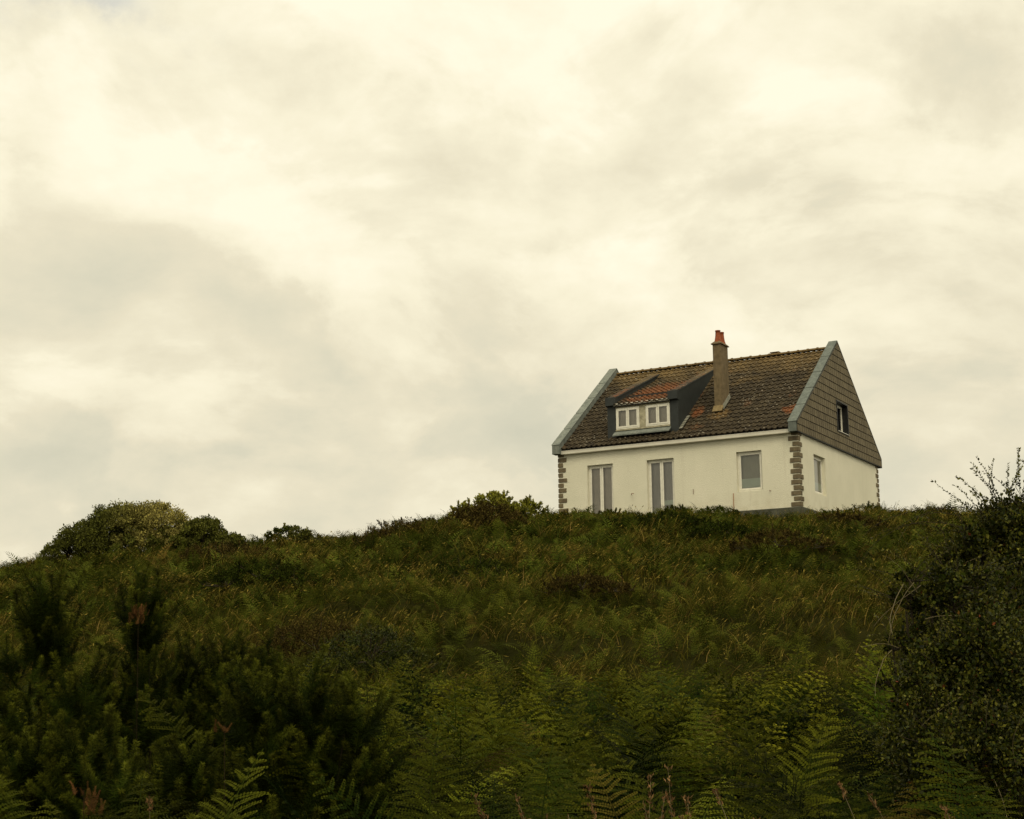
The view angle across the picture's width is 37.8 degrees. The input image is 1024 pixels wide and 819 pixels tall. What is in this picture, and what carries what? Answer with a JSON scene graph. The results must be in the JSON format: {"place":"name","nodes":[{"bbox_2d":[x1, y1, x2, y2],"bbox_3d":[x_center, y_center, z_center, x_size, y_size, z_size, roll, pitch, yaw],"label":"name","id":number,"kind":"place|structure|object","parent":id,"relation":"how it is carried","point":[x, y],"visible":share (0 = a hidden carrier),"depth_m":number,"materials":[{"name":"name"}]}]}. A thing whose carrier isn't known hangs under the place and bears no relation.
{"place":"outdoors","nodes":[
{"label":"outdoors","id":0,"kind":"place"},
{"bbox_2d":[0,503,1021,711],"bbox_3d":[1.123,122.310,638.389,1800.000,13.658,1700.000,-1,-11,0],"label":"ground","id":1,"kind":"structure","parent":0,"point":[469,643],"depth_m":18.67,"materials":[{"name":"green plant"}]},
{"bbox_2d":[0,809,14,818],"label":"gorse bush","id":2,"kind":"object","parent":1,"relation":"on","point":[6,813],"visible":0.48,"depth_m":4.95,"materials":[{"name":"green plant"}]},
{"bbox_2d":[0,776,57,818],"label":"bracken fern","id":3,"kind":"object","parent":1,"relation":"on","point":[11,806],"visible":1,"depth_m":4.85,"materials":[{"name":"green plant"}]},
{"bbox_2d":[32,796,59,818],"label":"bracken fern","id":4,"kind":"object","parent":1,"relation":"on","point":[50,813],"visible":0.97,"depth_m":5.01,"materials":[{"name":"green plant"}]},
{"bbox_2d":[0,556,122,812],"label":"gorse bush","id":5,"kind":"object","parent":1,"relation":"on","point":[49,635],"visible":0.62,"depth_m":7.23,"materials":[{"name":"green plant"}]},
{"bbox_2d":[0,703,157,818],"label":"gorse bush","id":6,"kind":"object","parent":1,"relation":"on","point":[40,775],"visible":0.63,"depth_m":6.53,"materials":[{"name":"green plant"}]},
{"bbox_2d":[70,781,105,818],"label":"dead gorse sprig","id":7,"kind":"object","parent":1,"relation":"on","point":[91,801],"visible":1,"depth_m":4.46,"materials":[{"name":"brown plant"}]},
{"bbox_2d":[36,498,206,563],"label":"domed shrub","id":8,"kind":"object","parent":1,"relation":"on","point":[126,525],"visible":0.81,"depth_m":45.43,"materials":[{"name":"green plant"}]},
{"bbox_2d":[55,555,191,811],"bbox_3d":[-2.012,1.829,7.585,0.760,2.201,0.661,-1,-11,0],"label":"gorse bush","id":9,"kind":"object","parent":1,"relation":"on","point":[144,639],"visible":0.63,"depth_m":7.65,"materials":[{"name":"green plant"}]},
{"bbox_2d":[128,604,148,760],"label":"dead gorse sprig","id":10,"kind":"object","parent":1,"relation":"on","point":[139,616],"visible":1,"depth_m":7.43,"materials":[{"name":"brown plant"}]},
{"bbox_2d":[53,719,266,818],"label":"gorse bush","id":11,"kind":"object","parent":1,"relation":"on","point":[125,781],"visible":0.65,"depth_m":6.17,"materials":[{"name":"green plant"}]},
{"bbox_2d":[114,750,269,818],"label":"bracken fern","id":12,"kind":"object","parent":1,"relation":"on","point":[231,793],"visible":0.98,"depth_m":4.82,"materials":[{"name":"green plant"}]},
{"bbox_2d":[147,799,240,818],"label":"gorse bush","id":13,"kind":"object","parent":1,"relation":"on","point":[191,816],"visible":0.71,"depth_m":5.04,"materials":[{"name":"green plant"}]},
{"bbox_2d":[125,628,272,809],"bbox_3d":[-1.690,2.066,7.969,0.997,1.787,0.753,-1,-11,0],"label":"gorse bush","id":14,"kind":"object","parent":1,"relation":"on","point":[184,680],"visible":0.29,"depth_m":8.00,"materials":[{"name":"green plant"}]},
{"bbox_2d":[163,513,259,554],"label":"round shrub","id":15,"kind":"object","parent":1,"relation":"on","point":[210,528],"visible":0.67,"depth_m":44.70,"materials":[{"name":"green plant"}]},
{"bbox_2d":[145,795,296,818],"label":"dry seed stalks","id":16,"kind":"object","parent":1,"relation":"on","point":[150,800],"visible":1,"depth_m":4.20,"materials":[{"name":"brown plant"}]},
{"bbox_2d":[214,719,231,818],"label":"dead gorse sprig","id":17,"kind":"object","parent":1,"relation":"on","point":[224,749],"visible":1,"depth_m":5.86,"materials":[{"name":"brown plant"}]},
{"bbox_2d":[168,538,279,561],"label":"slope thicket","id":18,"kind":"object","parent":1,"relation":"on","point":[227,546],"visible":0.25,"depth_m":37.70,"materials":[{"name":"green plant"}]},
{"bbox_2d":[176,622,307,730],"bbox_3d":[-1.496,2.077,8.380,0.705,1.776,0.755,8,-14,-38],"label":"gorse bush","id":19,"kind":"object","parent":1,"relation":"on","point":[276,669],"visible":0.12,"depth_m":8.45,"materials":[{"name":"green plant"}]},
{"bbox_2d":[194,556,329,594],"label":"slope thicket","id":20,"kind":"object","parent":1,"relation":"on","point":[236,569],"visible":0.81,"depth_m":26.67,"materials":[{"name":"green plant"}]},
{"bbox_2d":[135,688,411,786],"bbox_3d":[-1.088,1.996,6.810,1.236,1.443,1.171,-1,-11,0],"label":"bracken fern","id":21,"kind":"object","parent":1,"relation":"on","point":[188,730],"visible":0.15,"depth_m":6.75,"materials":[{"name":"green plant"}]},
{"bbox_2d":[250,523,328,543],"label":"shrub","id":22,"kind":"object","parent":1,"relation":"on","point":[298,532],"visible":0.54,"depth_m":47.89,"materials":[{"name":"green plant"}]},
{"bbox_2d":[244,611,369,666],"bbox_3d":[-2.608,2.953,18.780,1.680,0.817,1.168,-1,-11,0],"label":"brown mound","id":23,"kind":"object","parent":1,"relation":"on","point":[292,650],"visible":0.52,"depth_m":18.57,"materials":[{"name":"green plant"}]},
{"bbox_2d":[187,643,435,818],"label":"gorse bush","id":24,"kind":"object","parent":1,"relation":"on","point":[311,734],"visible":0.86,"depth_m":6.08,"materials":[{"name":"green plant"}]},
{"bbox_2d":[298,621,451,681],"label":"bush","id":25,"kind":"object","parent":1,"relation":"on","point":[373,656],"visible":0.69,"depth_m":16.16,"materials":[{"name":"green plant"}]},
{"bbox_2d":[203,559,555,604],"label":"pale grass","id":26,"kind":"structure","parent":1,"relation":"on","point":[328,578],"depth_m":27.05,"materials":[{"name":"green plant"}]},
{"bbox_2d":[341,516,428,550],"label":"bush","id":27,"kind":"object","parent":1,"relation":"on","point":[382,531],"visible":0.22,"depth_m":41.73,"materials":[{"name":"green plant"}]},
{"bbox_2d":[412,516,443,524],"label":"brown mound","id":28,"kind":"object","parent":1,"relation":"on","point":[423,519],"visible":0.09,"depth_m":47.05,"materials":[{"name":"green plant"}]},
{"bbox_2d":[398,766,512,818],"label":"bracken fern","id":29,"kind":"object","parent":1,"relation":"on","point":[480,783],"visible":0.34,"depth_m":6.06,"materials":[{"name":"green plant"}]},
{"bbox_2d":[409,550,531,582],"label":"slope thicket","id":30,"kind":"object","parent":1,"relation":"on","point":[479,564],"visible":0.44,"depth_m":26.75,"materials":[{"name":"green plant"}]},
{"bbox_2d":[1,508,961,570],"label":"crest grass","id":31,"kind":"structure","parent":1,"relation":"on","point":[441,524],"depth_m":47.29,"materials":[{"name":"green plant"}]},
{"bbox_2d":[377,721,596,818],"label":"bracken fern","id":32,"kind":"object","parent":1,"relation":"on","point":[412,800],"visible":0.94,"depth_m":5.33,"materials":[{"name":"green plant"}]},
{"bbox_2d":[432,682,544,807],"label":"bracken fern","id":33,"kind":"object","parent":1,"relation":"on","point":[493,737],"visible":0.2,"depth_m":7.51,"materials":[{"name":"green plant"}]},
{"bbox_2d":[438,499,539,530],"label":"shrub","id":34,"kind":"object","parent":1,"relation":"on","point":[463,512],"visible":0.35,"depth_m":40.87,"materials":[{"name":"green plant"}]},
{"bbox_2d":[447,490,547,518],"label":"bright shrub","id":35,"kind":"object","parent":1,"relation":"on","point":[530,505],"visible":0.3,"depth_m":49.14,"materials":[{"name":"green plant"}]},
{"bbox_2d":[368,700,639,806],"bbox_3d":[-0.039,2.188,7.847,1.385,1.339,1.077,-1,-11,0],"label":"bracken fern","id":36,"kind":"object","parent":1,"relation":"on","point":[601,746],"visible":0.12,"depth_m":7.75,"materials":[{"name":"green plant"}]},
{"bbox_2d":[0,639,1016,818],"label":"bracken","id":37,"kind":"object","parent":1,"relation":"on","point":[428,707],"visible":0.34,"depth_m":9.74,"materials":[{"name":"green plant"}]},
{"bbox_2d":[0,493,1023,714],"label":"hill bracken","id":38,"kind":"object","parent":1,"relation":"on","point":[431,539],"visible":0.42,"depth_m":24.72,"materials":[{"name":"green plant"}]},
{"bbox_2d":[0,679,1023,818],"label":"bracken","id":39,"kind":"object","parent":1,"relation":"on","point":[507,810],"visible":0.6,"depth_m":6.01,"materials":[{"name":"green plant"}]},
{"bbox_2d":[471,782,596,818],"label":"dry seed stalks","id":40,"kind":"object","parent":1,"relation":"on","point":[522,813],"visible":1,"depth_m":3.23,"materials":[{"name":"brown plant"}]},
{"bbox_2d":[540,505,562,515],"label":"bright shrub","id":41,"kind":"object","parent":1,"relation":"on","point":[541,514],"visible":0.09,"depth_m":49.25,"materials":[{"name":"green plant"}]},
{"bbox_2d":[417,695,708,811],"bbox_3d":[0.153,2.162,7.857,1.670,1.311,1.127,-1,-11,0],"label":"bracken fern","id":42,"kind":"object","parent":1,"relation":"on","point":[483,715],"visible":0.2,"depth_m":8.10,"materials":[{"name":"green plant"}]},
{"bbox_2d":[552,508,599,516],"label":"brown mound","id":43,"kind":"object","parent":1,"relation":"on","point":[564,511],"visible":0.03,"depth_m":48.00,"materials":[{"name":"green plant"}]},
{"bbox_2d":[532,565,637,600],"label":"slope thicket","id":44,"kind":"object","parent":1,"relation":"on","point":[595,582],"visible":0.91,"depth_m":22.71,"materials":[{"name":"green plant"}]},
{"bbox_2d":[431,692,748,814],"bbox_3d":[0.289,2.051,7.136,1.275,1.388,1.152,6,-13,-32],"label":"bracken fern","id":45,"kind":"object","parent":1,"relation":"on","point":[689,744],"visible":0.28,"depth_m":7.53,"materials":[{"name":"green plant"}]},
{"bbox_2d":[495,660,708,805],"bbox_3d":[0.492,2.131,8.328,1.235,1.464,1.521,-1,-11,0],"label":"bracken fern","id":46,"kind":"object","parent":1,"relation":"on","point":[631,706],"visible":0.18,"depth_m":8.46,"materials":[{"name":"green plant"}]},
{"bbox_2d":[545,764,674,818],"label":"dry seed stalks","id":47,"kind":"object","parent":1,"relation":"on","point":[671,797],"visible":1,"depth_m":3.34,"materials":[{"name":"brown plant"}]},
{"bbox_2d":[597,507,635,516],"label":"gorse bush","id":48,"kind":"object","parent":1,"relation":"on","point":[612,511],"visible":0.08,"depth_m":49.60,"materials":[{"name":"green plant"}]},
{"bbox_2d":[573,514,666,534],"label":"slope thicket","id":49,"kind":"object","parent":1,"relation":"on","point":[616,520],"visible":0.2,"depth_m":38.26,"materials":[{"name":"green plant"}]},
{"bbox_2d":[646,773,693,818],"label":"dry seed stalks","id":50,"kind":"object","parent":1,"relation":"on","point":[687,798],"visible":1,"depth_m":3.51,"materials":[{"name":"brown plant"}]},
{"bbox_2d":[635,508,714,527],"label":"slope thicket","id":51,"kind":"object","parent":1,"relation":"on","point":[691,519],"visible":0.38,"depth_m":38.81,"materials":[{"name":"green plant"}]},
{"bbox_2d":[664,504,693,512],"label":"gorse bush","id":52,"kind":"object","parent":1,"relation":"on","point":[675,507],"visible":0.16,"depth_m":49.07,"materials":[{"name":"green plant"}]},
{"bbox_2d":[579,695,811,817],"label":"bracken fern","id":53,"kind":"object","parent":1,"relation":"on","point":[718,772],"visible":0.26,"depth_m":7.97,"materials":[{"name":"green plant"}]},
{"bbox_2d":[639,790,760,818],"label":"dry seed stalks","id":54,"kind":"object","parent":1,"relation":"on","point":[662,811],"visible":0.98,"depth_m":3.47,"materials":[{"name":"brown plant"}]},
{"bbox_2d":[678,787,726,818],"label":"dry seed stalks","id":55,"kind":"object","parent":1,"relation":"on","point":[717,794],"visible":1,"depth_m":4.22,"materials":[{"name":"brown plant"}]},
{"bbox_2d":[551,330,881,517],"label":"house","id":56,"kind":"structure","parent":1,"relation":"on","point":[774,433],"depth_m":56.91,"materials":[{"name":"paint"}]},
{"bbox_2d":[589,464,613,513],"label":"french door","id":57,"kind":"structure","parent":56,"relation":"in","point":[600,476],"depth_m":57.55,"materials":[{"name":"paint"}]},
{"bbox_2d":[616,406,639,429],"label":"dormer window","id":58,"kind":"structure","parent":56,"relation":"in","point":[628,417],"depth_m":57.58,"materials":[{"name":"paint"}]},
{"bbox_2d":[645,403,670,426],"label":"dormer window","id":59,"kind":"structure","parent":56,"relation":"in","point":[656,414],"depth_m":56.95,"materials":[{"name":"paint"}]},
{"bbox_2d":[648,458,674,512],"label":"french door","id":60,"kind":"structure","parent":56,"relation":"in","point":[661,472],"depth_m":56.32,"materials":[{"name":"paint"}]},
{"bbox_2d":[737,451,762,491],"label":"window","id":61,"kind":"structure","parent":56,"relation":"in","point":[749,463],"depth_m":54.61,"materials":[{"name":"paint"}]},
{"bbox_2d":[814,456,822,494],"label":"window","id":62,"kind":"structure","parent":56,"relation":"in","point":[818,487],"depth_m":55.92,"materials":[{"name":"paint"}]},
{"bbox_2d":[837,405,842,431],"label":"window","id":63,"kind":"structure","parent":56,"relation":"in","point":[839,407],"depth_m":58.87,"materials":[{"name":"paint"}]},
{"bbox_2d":[695,504,741,517],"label":"gorse bush","id":64,"kind":"object","parent":1,"relation":"on","point":[721,508],"visible":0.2,"depth_m":49.09,"materials":[{"name":"green plant"}]},
{"bbox_2d":[672,517,767,543],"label":"slope thicket","id":65,"kind":"object","parent":1,"relation":"on","point":[742,529],"visible":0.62,"depth_m":35.81,"materials":[{"name":"green plant"}]},
{"bbox_2d":[666,767,843,818],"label":"bracken fern","id":66,"kind":"object","parent":1,"relation":"on","point":[783,815],"visible":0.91,"depth_m":4.95,"materials":[{"name":"green plant"}]},
{"bbox_2d":[727,523,835,554],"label":"slope thicket","id":67,"kind":"object","parent":1,"relation":"on","point":[755,538],"visible":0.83,"depth_m":29.80,"materials":[{"name":"green plant"}]},
{"bbox_2d":[602,707,963,818],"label":"bracken fern","id":68,"kind":"object","parent":1,"relation":"on","point":[794,766],"visible":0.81,"depth_m":5.23,"materials":[{"name":"green plant"}]},
{"bbox_2d":[818,509,842,513],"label":"gorse bush","id":69,"kind":"object","parent":1,"relation":"on","point":[832,511],"visible":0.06,"depth_m":50.00,"materials":[{"name":"green plant"}]},
{"bbox_2d":[723,716,968,818],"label":"bracken fern","id":70,"kind":"object","parent":1,"relation":"on","point":[750,765],"visible":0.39,"depth_m":6.35,"materials":[{"name":"green plant"}]},
{"bbox_2d":[796,507,896,531],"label":"slope thicket","id":71,"kind":"object","parent":1,"relation":"on","point":[856,517],"visible":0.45,"depth_m":37.81,"materials":[{"name":"green plant"}]},
{"bbox_2d":[842,501,881,512],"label":"gorse bush","id":72,"kind":"object","parent":1,"relation":"on","point":[868,505],"visible":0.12,"depth_m":50.10,"materials":[{"name":"green plant"}]},
{"bbox_2d":[867,791,884,818],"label":"dry seed stalks","id":73,"kind":"object","parent":1,"relation":"on","point":[874,804],"visible":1,"depth_m":3.80,"materials":[{"name":"brown plant"}]},
{"bbox_2d":[837,782,954,818],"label":"dry seed stalks","id":74,"kind":"object","parent":1,"relation":"on","point":[845,796],"visible":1,"depth_m":3.83,"materials":[{"name":"brown plant"}]},
{"bbox_2d":[783,793,1021,818],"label":"bracken fern","id":75,"kind":"object","parent":1,"relation":"on","point":[864,816],"visible":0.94,"depth_m":4.92,"materials":[{"name":"green plant"}]},
{"bbox_2d":[803,737,1016,818],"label":"bracken fern","id":76,"kind":"object","parent":1,"relation":"on","point":[929,782],"visible":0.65,"depth_m":5.25,"materials":[{"name":"green plant"}]},
{"bbox_2d":[849,522,1023,818],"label":"bramble bush","id":77,"kind":"object","parent":1,"relation":"on","point":[941,585],"visible":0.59,"depth_m":6.07,"materials":[{"name":"green plant"}]},
{"bbox_2d":[854,447,1023,816],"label":"hawthorn bush","id":78,"kind":"object","parent":1,"relation":"on","point":[1001,522],"visible":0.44,"depth_m":6.95,"materials":[{"name":"green plant"}]},
{"bbox_2d":[867,590,1023,818],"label":"bramble bush","id":79,"kind":"object","parent":1,"relation":"on","point":[986,740],"visible":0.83,"depth_m":5.55,"materials":[{"name":"green plant"}]},
{"bbox_2d":[0,0,1023,566],"label":"sky","id":80,"kind":"structure","parent":0,"point":[323,266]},
{"bbox_2d":[729,502,969,532],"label":"pale grass","id":81,"kind":"structure","parent":0,"point":[874,515],"depth_m":44.74,"materials":[{"name":"green plant"}]}
]}

